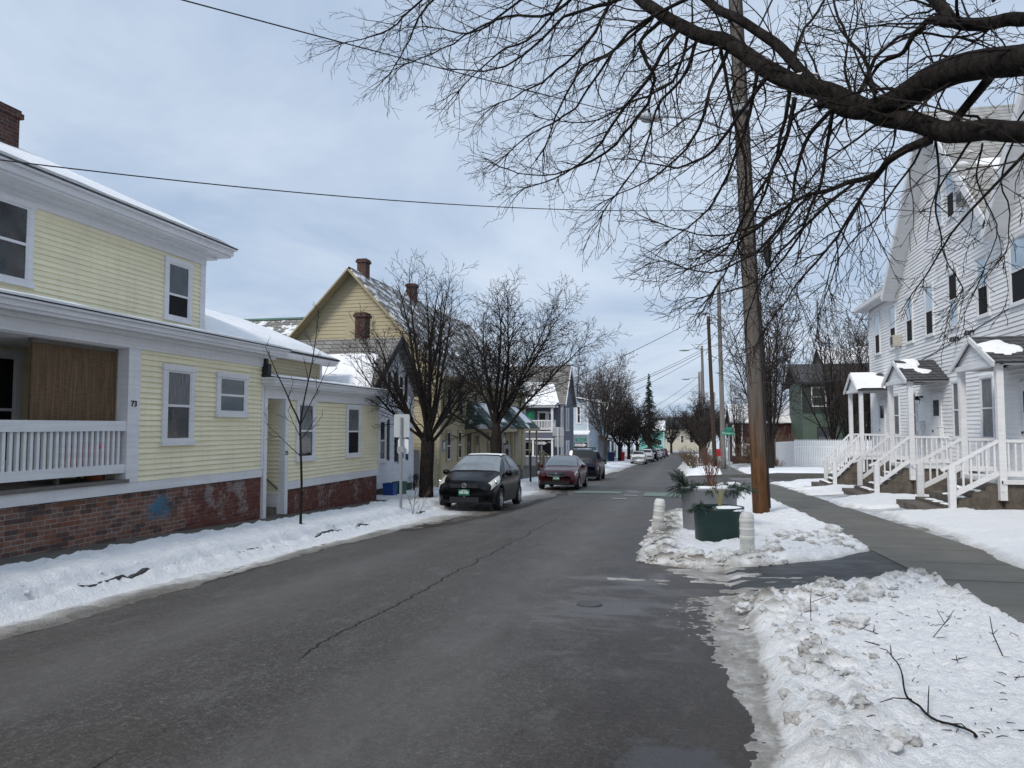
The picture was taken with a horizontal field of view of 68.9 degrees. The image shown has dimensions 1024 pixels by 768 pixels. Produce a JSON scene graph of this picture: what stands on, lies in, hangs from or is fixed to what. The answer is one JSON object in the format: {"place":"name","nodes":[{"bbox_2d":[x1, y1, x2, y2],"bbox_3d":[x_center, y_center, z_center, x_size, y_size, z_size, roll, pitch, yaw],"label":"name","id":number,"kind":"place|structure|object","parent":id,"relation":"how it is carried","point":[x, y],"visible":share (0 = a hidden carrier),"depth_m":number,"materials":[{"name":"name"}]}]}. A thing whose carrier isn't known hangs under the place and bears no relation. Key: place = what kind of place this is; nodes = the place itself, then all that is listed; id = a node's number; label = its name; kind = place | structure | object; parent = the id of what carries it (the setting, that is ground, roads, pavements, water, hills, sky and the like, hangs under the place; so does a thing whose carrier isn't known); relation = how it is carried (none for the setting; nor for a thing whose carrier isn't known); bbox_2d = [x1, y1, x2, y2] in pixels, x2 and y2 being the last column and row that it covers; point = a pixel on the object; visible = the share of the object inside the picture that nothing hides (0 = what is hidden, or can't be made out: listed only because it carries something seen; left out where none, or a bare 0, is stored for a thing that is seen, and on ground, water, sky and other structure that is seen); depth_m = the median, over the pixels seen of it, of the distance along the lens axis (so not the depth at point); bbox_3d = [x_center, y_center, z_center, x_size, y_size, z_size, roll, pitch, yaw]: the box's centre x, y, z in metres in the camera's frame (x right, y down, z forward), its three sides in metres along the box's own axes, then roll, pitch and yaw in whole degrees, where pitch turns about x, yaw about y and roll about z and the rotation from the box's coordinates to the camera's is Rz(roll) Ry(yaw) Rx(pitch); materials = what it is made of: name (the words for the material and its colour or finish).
{"place":"outdoors","nodes":[
{"label":"outdoors","id":0,"kind":"place"},
{"bbox_2d":[0,500,386,565],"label":"pavement","id":1,"kind":"structure","parent":0,"point":[49,554],"depth_m":11.95,"materials":[{"name":"concrete"}]},
{"bbox_2d":[0,453,766,767],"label":"road","id":2,"kind":"structure","parent":0,"point":[487,642],"depth_m":5.59,"materials":[{"name":"asphalt"}]},
{"bbox_2d":[77,568,149,586],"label":"kerb","id":3,"kind":"structure","parent":2,"relation":"on","point":[139,572],"depth_m":8.67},
{"bbox_2d":[0,492,538,639],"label":"snow","id":4,"kind":"structure","parent":2,"relation":"on","point":[175,562],"depth_m":9.86,"materials":[{"name":"snow"}]},
{"bbox_2d":[263,301,337,523],"bbox_3d":[-3.860,0.675,13.727,1.463,4.456,0.628,0,-3,3],"label":"sapling","id":5,"kind":"object","parent":4,"relation":"on","point":[301,472],"visible":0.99,"depth_m":13.67,"materials":[{"name":"brown plant"}]},
{"bbox_2d":[394,414,409,508],"bbox_3d":[-2.676,2.105,18.028,0.400,2.750,0.104,-1,-3,12],"label":"road sign","id":6,"kind":"object","parent":4,"relation":"on","point":[401,426],"visible":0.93,"depth_m":18.07,"materials":[{"name":"metal"}]},
{"bbox_2d":[438,453,521,509],"bbox_3d":[-0.855,2.778,21.686,2.051,1.540,3.888,-1,-5,12],"label":"parked car","id":7,"kind":"object","parent":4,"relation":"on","point":[494,479],"visible":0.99,"depth_m":20.51,"materials":[{"name":"black paint"}]},
{"bbox_2d":[508,477,568,501],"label":"snow","id":8,"kind":"structure","parent":2,"relation":"on","point":[532,491],"depth_m":30.65,"materials":[{"name":"snow"}]},
{"bbox_2d":[537,455,587,488],"bbox_3d":[2.351,3.936,33.668,2.108,1.465,4.620,-1,-5,12],"label":"parked car","id":9,"kind":"object","parent":2,"relation":"on","point":[562,470],"visible":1,"depth_m":32.07,"materials":[{"name":"red paint"}]},
{"bbox_2d":[569,447,605,479],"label":"parked car","id":10,"kind":"object","parent":2,"relation":"on","point":[592,460],"visible":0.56,"depth_m":42.48,"materials":[{"name":"blue paint"}]},
{"bbox_2d":[605,453,669,474],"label":"snow","id":11,"kind":"structure","parent":2,"relation":"on","point":[614,466],"depth_m":74.45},
{"bbox_2d":[639,374,662,450],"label":"spruce","id":12,"kind":"object","parent":11,"relation":"on","point":[648,393],"visible":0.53,"depth_m":168.09,"materials":[{"name":"green plant"}]},
{"bbox_2d":[652,498,664,531],"bbox_3d":[2.849,2.584,14.524,0.222,0.705,0.222,5,-5,13],"label":"flexible post","id":13,"kind":"object","parent":2,"relation":"on","point":[658,514],"visible":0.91,"depth_m":14.44,"materials":[{"name":"white plastic"}]},
{"bbox_2d":[606,567,817,593],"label":"ice","id":14,"kind":"structure","parent":2,"relation":"on","point":[704,575],"depth_m":9.59,"materials":[{"name":"ice"}]},
{"bbox_2d":[0,0,1023,449],"label":"sky","id":15,"kind":"structure","parent":0,"point":[166,89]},
{"bbox_2d":[623,449,727,452],"bbox_3d":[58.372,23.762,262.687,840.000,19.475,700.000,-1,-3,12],"label":"ground","id":16,"kind":"structure","parent":0,"point":[624,450],"depth_m":380.83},
{"bbox_2d":[330,250,516,497],"bbox_3d":[-2.686,-0.025,22.429,5.327,7.686,4.252,0,-3,-8],"label":"street tree","id":17,"kind":"object","parent":16,"relation":"on","point":[429,410],"visible":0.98,"depth_m":21.89,"materials":[{"name":"brown plant"}]},
{"bbox_2d":[414,267,632,453],"bbox_3d":[-0.347,-0.048,29.445,7.321,9.065,8.597,2,-4,-31],"label":"street tree","id":18,"kind":"object","parent":16,"relation":"on","point":[494,405],"visible":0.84,"depth_m":28.87,"materials":[{"name":"brown plant"}]},
{"bbox_2d":[553,427,563,454],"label":"road sign","id":19,"kind":"object","parent":16,"relation":"on","point":[558,431],"visible":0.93,"depth_m":51.44,"materials":[{"name":"metal"}]},
{"bbox_2d":[574,350,637,463],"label":"bare tree","id":20,"kind":"object","parent":16,"relation":"on","point":[605,419],"visible":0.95,"depth_m":71.82,"materials":[{"name":"brown plant"}]},
{"bbox_2d":[597,385,645,460],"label":"bare tree","id":21,"kind":"object","parent":16,"relation":"on","point":[625,437],"visible":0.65,"depth_m":87.79,"materials":[{"name":"brown plant"}]},
{"bbox_2d":[609,393,651,458],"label":"bare tree","id":22,"kind":"object","parent":16,"relation":"on","point":[639,428],"visible":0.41,"depth_m":99.51,"materials":[{"name":"brown plant"}]},
{"bbox_2d":[622,389,665,450],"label":"bare tree","id":23,"kind":"object","parent":16,"relation":"on","point":[648,433],"visible":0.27,"depth_m":111.10,"materials":[{"name":"brown plant"}]},
{"bbox_2d":[636,399,671,448],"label":"bare tree","id":24,"kind":"object","parent":16,"relation":"on","point":[648,443],"visible":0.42,"depth_m":136.78,"materials":[{"name":"brown plant"}]},
{"bbox_2d":[295,0,1023,388],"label":"street tree","id":25,"kind":"object","parent":16,"relation":"on","point":[923,86],"visible":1,"depth_m":6.05,"materials":[{"name":"brown plant"}]},
{"bbox_2d":[653,406,685,453],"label":"bare tree","id":26,"kind":"object","parent":16,"relation":"on","point":[674,433],"visible":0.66,"depth_m":208.47,"materials":[{"name":"brown plant"}]},
{"bbox_2d":[652,417,709,450],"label":"cream house","id":27,"kind":"structure","parent":16,"relation":"on","point":[681,442],"depth_m":239.32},
{"bbox_2d":[637,0,771,513],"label":"utility pole","id":28,"kind":"object","parent":16,"relation":"on","point":[760,480],"visible":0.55,"depth_m":18.42,"materials":[{"name":"brown wood"}]},
{"bbox_2d":[0,159,741,210],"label":"overhead cable","id":29,"kind":"object","parent":28,"relation":"attached to","point":[320,194],"visible":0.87,"depth_m":11.84,"materials":[{"name":"rubber"}]},
{"bbox_2d":[182,0,735,139],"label":"overhead cable","id":30,"kind":"object","parent":28,"relation":"attached to","point":[395,56],"visible":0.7,"depth_m":10.07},
{"bbox_2d":[693,473,831,477],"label":"kerb","id":31,"kind":"structure","parent":16,"relation":"on","point":[796,475],"depth_m":49.52,"materials":[{"name":"concrete"}]},
{"bbox_2d":[686,476,819,483],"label":"cross street","id":32,"kind":"structure","parent":0,"point":[702,479],"depth_m":46.72,"materials":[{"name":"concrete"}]},
{"bbox_2d":[710,453,817,473],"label":"yard","id":33,"kind":"structure","parent":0,"point":[736,466],"depth_m":74.04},
{"bbox_2d":[704,372,748,455],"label":"bare tree","id":34,"kind":"object","parent":33,"relation":"on","point":[737,426],"visible":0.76,"depth_m":82.28,"materials":[{"name":"brown plant"}]},
{"bbox_2d":[725,403,802,461],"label":"maroon house","id":35,"kind":"structure","parent":33,"relation":"on","point":[784,421],"depth_m":87.94,"materials":[{"name":"paint"}]},
{"bbox_2d":[707,236,821,467],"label":"bare tree","id":36,"kind":"object","parent":33,"relation":"on","point":[769,396],"visible":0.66,"depth_m":56.84,"materials":[{"name":"brown plant"}]},
{"bbox_2d":[776,441,794,466],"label":"picket fence","id":37,"kind":"object","parent":33,"relation":"on","point":[785,453],"visible":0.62,"depth_m":65.23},
{"bbox_2d":[738,467,839,473],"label":"snow","id":38,"kind":"structure","parent":33,"relation":"on","point":[747,470],"depth_m":53.23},
{"bbox_2d":[765,279,869,444],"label":"bare tree","id":39,"kind":"object","parent":33,"relation":"on","point":[831,390],"visible":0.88,"depth_m":67.13,"materials":[{"name":"brown plant"}]},
{"bbox_2d":[784,363,870,462],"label":"green house","id":40,"kind":"structure","parent":33,"relation":"on","point":[808,429],"depth_m":79.07,"materials":[{"name":"green"}]},
{"bbox_2d":[794,439,871,467],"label":"picket fence","id":41,"kind":"object","parent":33,"relation":"on","point":[825,448],"visible":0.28,"depth_m":60.66,"materials":[{"name":"wood"}]},
{"bbox_2d":[813,346,868,363],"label":"dark rear house","id":42,"kind":"structure","parent":33,"relation":"on","point":[838,355],"depth_m":92.23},
{"bbox_2d":[824,343,869,440],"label":"bare tree","id":43,"kind":"object","parent":33,"relation":"on","point":[844,429],"visible":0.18,"depth_m":74.76,"materials":[{"name":"brown plant"}]},
{"bbox_2d":[827,265,884,448],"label":"bare tree","id":44,"kind":"object","parent":33,"relation":"on","point":[867,416],"visible":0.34,"depth_m":72.16,"materials":[{"name":"brown plant"}]},
{"bbox_2d":[727,551,907,594],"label":"driveway","id":45,"kind":"structure","parent":0,"point":[870,565],"depth_m":9.76,"materials":[{"name":"asphalt"}]},
{"bbox_2d":[734,481,1023,623],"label":"pavement","id":46,"kind":"structure","parent":0,"point":[983,576],"depth_m":11.20,"materials":[{"name":"concrete"}]},
{"bbox_2d":[770,478,1023,568],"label":"yard","id":47,"kind":"structure","parent":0,"point":[873,512],"depth_m":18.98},
{"bbox_2d":[811,76,1023,509],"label":"white row house","id":48,"kind":"structure","parent":47,"relation":"on","point":[949,433],"depth_m":23.38,"materials":[{"name":"wood"}]},
{"bbox_2d":[873,312,881,356],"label":"window","id":49,"kind":"structure","parent":48,"relation":"in","point":[877,345],"depth_m":32.22,"materials":[{"name":"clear glass"}]},
{"bbox_2d":[888,303,897,350],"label":"window","id":50,"kind":"structure","parent":48,"relation":"in","point":[892,308],"depth_m":29.93,"materials":[{"name":"white glass"}]},
{"bbox_2d":[893,393,900,434],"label":"window","id":51,"kind":"structure","parent":48,"relation":"in","point":[896,397],"depth_m":29.45,"materials":[{"name":"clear glass"}]},
{"bbox_2d":[904,293,914,345],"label":"window","id":52,"kind":"structure","parent":48,"relation":"in","point":[909,326],"depth_m":27.77,"materials":[{"name":"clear glass"}]},
{"bbox_2d":[923,282,934,338],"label":"window","id":53,"kind":"structure","parent":48,"relation":"in","point":[928,299],"depth_m":25.56,"materials":[{"name":"clear glass"}]},
{"bbox_2d":[932,174,943,231],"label":"window","id":54,"kind":"structure","parent":48,"relation":"in","point":[934,183],"depth_m":24.57,"materials":[{"name":"clear glass"}]},
{"bbox_2d":[944,168,956,222],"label":"window","id":55,"kind":"structure","parent":48,"relation":"in","point":[949,191],"depth_m":23.50,"materials":[{"name":"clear glass"}]},
{"bbox_2d":[946,268,960,329],"bbox_3d":[13.792,-2.642,23.355,0.085,1.820,0.960,-1,-3,12],"label":"window","id":56,"kind":"structure","parent":48,"relation":"in","point":[950,277],"depth_m":23.36,"materials":[{"name":"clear glass"}]},
{"bbox_2d":[950,380,958,439],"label":"window","id":57,"kind":"structure","parent":48,"relation":"in","point":[954,389],"depth_m":23.30,"materials":[{"name":"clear glass"}]},
{"bbox_2d":[974,250,991,319],"bbox_3d":[13.295,-2.770,21.113,0.085,1.820,0.960,-1,-3,12],"label":"window","id":58,"kind":"structure","parent":48,"relation":"in","point":[982,258],"depth_m":21.09,"materials":[{"name":"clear glass"}]},
{"bbox_2d":[978,374,995,437],"bbox_3d":[13.284,0.667,20.868,0.085,1.850,1.010,-1,-3,12],"label":"window","id":59,"kind":"structure","parent":48,"relation":"in","point":[986,382],"depth_m":20.87,"materials":[{"name":"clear glass"}]},
{"bbox_2d":[1006,229,1023,308],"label":"window","id":60,"kind":"structure","parent":48,"relation":"in","point":[1016,277],"depth_m":18.98,"materials":[{"name":"clear glass"}]},
{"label":"yard","id":61,"kind":"structure","parent":0,"visible":0},
{"bbox_2d":[513,365,577,464],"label":"purple house","id":62,"kind":"structure","parent":61,"relation":"on","point":[556,414],"depth_m":58.34,"materials":[{"name":"wood"}]},
{"bbox_2d":[544,337,617,400],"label":"bare tree","id":63,"kind":"object","parent":61,"relation":"on","point":[595,382],"visible":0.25,"depth_m":92.37,"materials":[{"name":"brown plant"}]},
{"bbox_2d":[573,397,598,449],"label":"light blue house","id":64,"kind":"structure","parent":61,"relation":"on","point":[582,429],"depth_m":78.23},
{"bbox_2d":[593,349,634,450],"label":"bare tree","id":65,"kind":"object","parent":61,"relation":"on","point":[627,381],"visible":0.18,"depth_m":111.12,"materials":[{"name":"brown plant"}]},
{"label":"verge","id":66,"kind":"structure","parent":0,"visible":0},
{"bbox_2d":[679,448,719,467],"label":"shrub","id":67,"kind":"object","parent":66,"relation":"on","point":[694,463],"visible":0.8,"depth_m":64.01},
{"bbox_2d":[680,400,719,455],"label":"bare tree","id":68,"kind":"object","parent":66,"relation":"on","point":[705,436],"visible":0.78,"depth_m":76.33,"materials":[{"name":"brown plant"}]},
{"bbox_2d":[678,454,721,475],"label":"snow","id":69,"kind":"structure","parent":66,"relation":"on","point":[689,471],"depth_m":53.05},
{"bbox_2d":[676,389,725,460],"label":"bare tree","id":70,"kind":"object","parent":66,"relation":"on","point":[701,407],"visible":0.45,"depth_m":92.62,"materials":[{"name":"brown plant"}]},
{"bbox_2d":[675,387,726,455],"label":"bare tree","id":71,"kind":"object","parent":66,"relation":"on","point":[693,409],"visible":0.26,"depth_m":108.74,"materials":[{"name":"brown plant"}]},
{"bbox_2d":[707,316,716,466],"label":"utility pole","id":72,"kind":"object","parent":66,"relation":"on","point":[712,405],"visible":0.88,"depth_m":64.91,"materials":[{"name":"brown wood"}]},
{"bbox_2d":[701,279,725,468],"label":"utility pole","id":73,"kind":"object","parent":66,"relation":"on","point":[722,426],"visible":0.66,"depth_m":63.36,"materials":[{"name":"grey wood"}]},
{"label":"yard","id":74,"kind":"structure","parent":0,"visible":0},
{"bbox_2d":[0,101,291,558],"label":"yellow house","id":75,"kind":"structure","parent":74,"relation":"on","point":[84,261],"depth_m":12.72,"materials":[{"name":"wood"}]},
{"bbox_2d":[0,349,23,468],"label":"window","id":76,"kind":"structure","parent":75,"relation":"in","point":[10,360],"depth_m":11.78,"materials":[{"name":"glass"}]},
{"bbox_2d":[0,191,36,288],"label":"window","id":77,"kind":"structure","parent":75,"relation":"in","point":[17,215],"depth_m":11.92,"materials":[{"name":"white glass"}]},
{"bbox_2d":[27,337,117,420],"bbox_3d":[-6.631,0.011,11.329,0.080,1.270,1.660,-1,-3,12],"label":"bamboo blind","id":78,"kind":"object","parent":75,"relation":"hanging from","point":[69,381],"visible":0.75,"depth_m":11.22,"materials":[{"name":"brown wood"}]},
{"bbox_2d":[161,255,193,324],"bbox_3d":[-7.042,-1.963,15.780,0.085,1.320,0.940,-1,-3,12],"label":"window","id":79,"kind":"structure","parent":75,"relation":"in","point":[178,276],"depth_m":15.75,"materials":[{"name":"white glass"}]},
{"bbox_2d":[159,363,196,445],"bbox_3d":[-5.925,0.379,13.285,0.085,1.420,0.920,-1,-3,12],"label":"window","id":80,"kind":"structure","parent":75,"relation":"in","point":[178,385],"depth_m":13.26,"materials":[{"name":"white glass"}]},
{"bbox_2d":[214,371,249,416],"bbox_3d":[-5.571,0.220,14.898,0.085,0.880,1.120,-1,-3,12],"label":"window","id":81,"kind":"structure","parent":75,"relation":"in","point":[231,392],"depth_m":14.85,"materials":[{"name":"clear glass"}]},
{"bbox_2d":[244,317,303,335],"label":"slate roofed house","id":82,"kind":"structure","parent":74,"relation":"on","point":[286,326],"depth_m":40.10,"materials":[{"name":"beige"}]},
{"bbox_2d":[205,309,394,518],"bbox_3d":[-7.461,1.015,19.960,6.590,6.650,7.080,-1,-3,12],"label":"yellow annex","id":83,"kind":"object","parent":74,"relation":"on","point":[340,453],"visible":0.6,"depth_m":18.81,"materials":[{"name":"wood"}]},
{"bbox_2d":[294,399,316,461],"bbox_3d":[-4.914,1.108,17.820,0.085,1.460,0.980,-1,-3,12],"label":"window","id":84,"kind":"structure","parent":83,"relation":"in","point":[309,439],"depth_m":17.86,"materials":[{"name":"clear glass"}]},
{"bbox_2d":[344,404,361,457],"bbox_3d":[-4.332,1.288,20.441,0.085,1.440,0.980,-1,-3,12],"label":"window","id":85,"kind":"structure","parent":83,"relation":"in","point":[353,412],"depth_m":20.40,"materials":[{"name":"clear glass"}]},
{"bbox_2d":[297,312,423,494],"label":"white cottage","id":86,"kind":"structure","parent":74,"relation":"on","point":[389,463],"depth_m":24.53,"materials":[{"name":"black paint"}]},
{"bbox_2d":[379,418,387,462],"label":"window","id":87,"kind":"structure","parent":86,"relation":"in","point":[382,431],"depth_m":23.75,"materials":[{"name":"clear glass"}]},
{"bbox_2d":[288,258,550,486],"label":"yellow row house","id":88,"kind":"structure","parent":74,"relation":"on","point":[350,288],"depth_m":30.20,"materials":[{"name":"wood"}]},
{"bbox_2d":[376,479,526,499],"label":"snow","id":89,"kind":"structure","parent":74,"relation":"on","point":[410,493],"depth_m":23.05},
{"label":"verge","id":90,"kind":"structure","parent":0,"visible":0},
{"bbox_2d":[693,504,743,541],"bbox_3d":[3.710,2.514,13.396,0.887,0.689,0.887,-1,-3,12],"label":"planter","id":91,"kind":"object","parent":90,"relation":"on","point":[721,523],"visible":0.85,"depth_m":13.03,"materials":[{"name":"green plastic"}]},
{"bbox_2d":[676,482,790,508],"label":"snow","id":92,"kind":"structure","parent":90,"relation":"on","point":[746,502],"depth_m":22.23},
{"bbox_2d":[739,512,754,551],"bbox_3d":[3.538,2.287,11.241,0.222,0.705,0.222,-1,-3,12],"label":"flexible post","id":93,"kind":"object","parent":90,"relation":"on","point":[746,529],"visible":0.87,"depth_m":11.16,"materials":[{"name":"white plastic"}]},
{"bbox_2d":[636,507,869,569],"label":"snow","id":94,"kind":"structure","parent":90,"relation":"on","point":[786,519],"depth_m":12.11,"materials":[{"name":"snow"}]},
{"bbox_2d":[681,485,736,529],"bbox_3d":[4.096,2.579,15.461,1.163,0.942,1.142,-1,-3,12],"label":"planter","id":95,"kind":"object","parent":94,"relation":"on","point":[694,496],"visible":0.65,"depth_m":15.11,"materials":[{"name":"grey concrete"}]},
{"bbox_2d":[699,447,721,485],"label":"red twigs","id":96,"kind":"object","parent":95,"relation":"on","point":[706,469],"visible":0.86,"depth_m":15.46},
{"bbox_2d":[664,468,762,499],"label":"evergreen boughs","id":97,"kind":"object","parent":95,"relation":"on","point":[684,482],"visible":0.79,"depth_m":15.33,"materials":[{"name":"plant"}]},
{"bbox_2d":[663,568,1023,767],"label":"snow","id":98,"kind":"structure","parent":90,"relation":"on","point":[963,685],"depth_m":5.11,"materials":[{"name":"snow"}]},
{"bbox_2d":[17,496,937,757],"bbox_3d":[0.260,2.575,12.417,10.851,0.884,19.426,-1,-3,12],"label":"snow rubble","id":99,"kind":"object","parent":98,"relation":"on","point":[860,701],"visible":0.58,"depth_m":7.60,"materials":[{"name":"snow"}]},
{"bbox_2d":[788,660,810,674],"bbox_3d":[2.007,1.978,5.198,0.160,0.106,0.132,-1,-3,12],"label":"snow chunk","id":100,"kind":"object","parent":98,"relation":"on","point":[798,667],"visible":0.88,"depth_m":5.16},
{"bbox_2d":[789,600,818,612],"bbox_3d":[2.764,2.128,7.074,0.269,0.172,0.215,-1,-3,12],"label":"snow chunk","id":101,"kind":"object","parent":98,"relation":"on","point":[800,605],"visible":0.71,"depth_m":7.02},
{"bbox_2d":[807,691,839,704],"bbox_3d":[1.899,1.925,4.544,0.190,0.103,0.116,-1,-3,12],"label":"snow chunk","id":102,"kind":"object","parent":98,"relation":"on","point":[830,697],"visible":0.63,"depth_m":4.53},
{"bbox_2d":[835,612,870,629],"bbox_3d":[2.970,2.070,6.519,0.274,0.154,0.199,-1,-3,12],"label":"snow chunk","id":103,"kind":"object","parent":98,"relation":"on","point":[859,621],"visible":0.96,"depth_m":6.45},
{"bbox_2d":[845,589,868,601],"bbox_3d":[3.490,2.155,7.565,0.229,0.180,0.191,-1,-3,12],"label":"snow chunk","id":104,"kind":"object","parent":98,"relation":"on","point":[857,595],"visible":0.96,"depth_m":7.51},
{"bbox_2d":[850,580,884,597],"bbox_3d":[3.726,2.157,7.789,0.336,0.217,0.276,-3,-4,42],"label":"snow chunk","id":105,"kind":"object","parent":98,"relation":"on","point":[873,588],"visible":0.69,"depth_m":7.71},
{"bbox_2d":[869,734,903,753],"bbox_3d":[1.905,1.845,3.802,0.162,0.121,0.139,-1,-4,22],"label":"snow chunk","id":106,"kind":"object","parent":98,"relation":"on","point":[892,745],"visible":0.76,"depth_m":3.76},
{"bbox_2d":[880,724,920,745],"bbox_3d":[2.041,1.848,3.927,0.185,0.099,0.144,-3,-4,38],"label":"snow chunk","id":107,"kind":"object","parent":98,"relation":"on","point":[901,730],"visible":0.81,"depth_m":3.90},
{"bbox_2d":[778,584,1023,745],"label":"litter","id":108,"kind":"object","parent":98,"relation":"on","point":[919,665],"visible":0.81,"depth_m":5.15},
{"bbox_2d":[880,645,977,737],"bbox_3d":[2.388,1.844,4.618,0.393,0.118,1.415,-1,-3,12],"label":"fallen branch","id":109,"kind":"object","parent":98,"relation":"on","point":[957,725],"visible":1,"depth_m":4.27,"materials":[{"name":"wood"}]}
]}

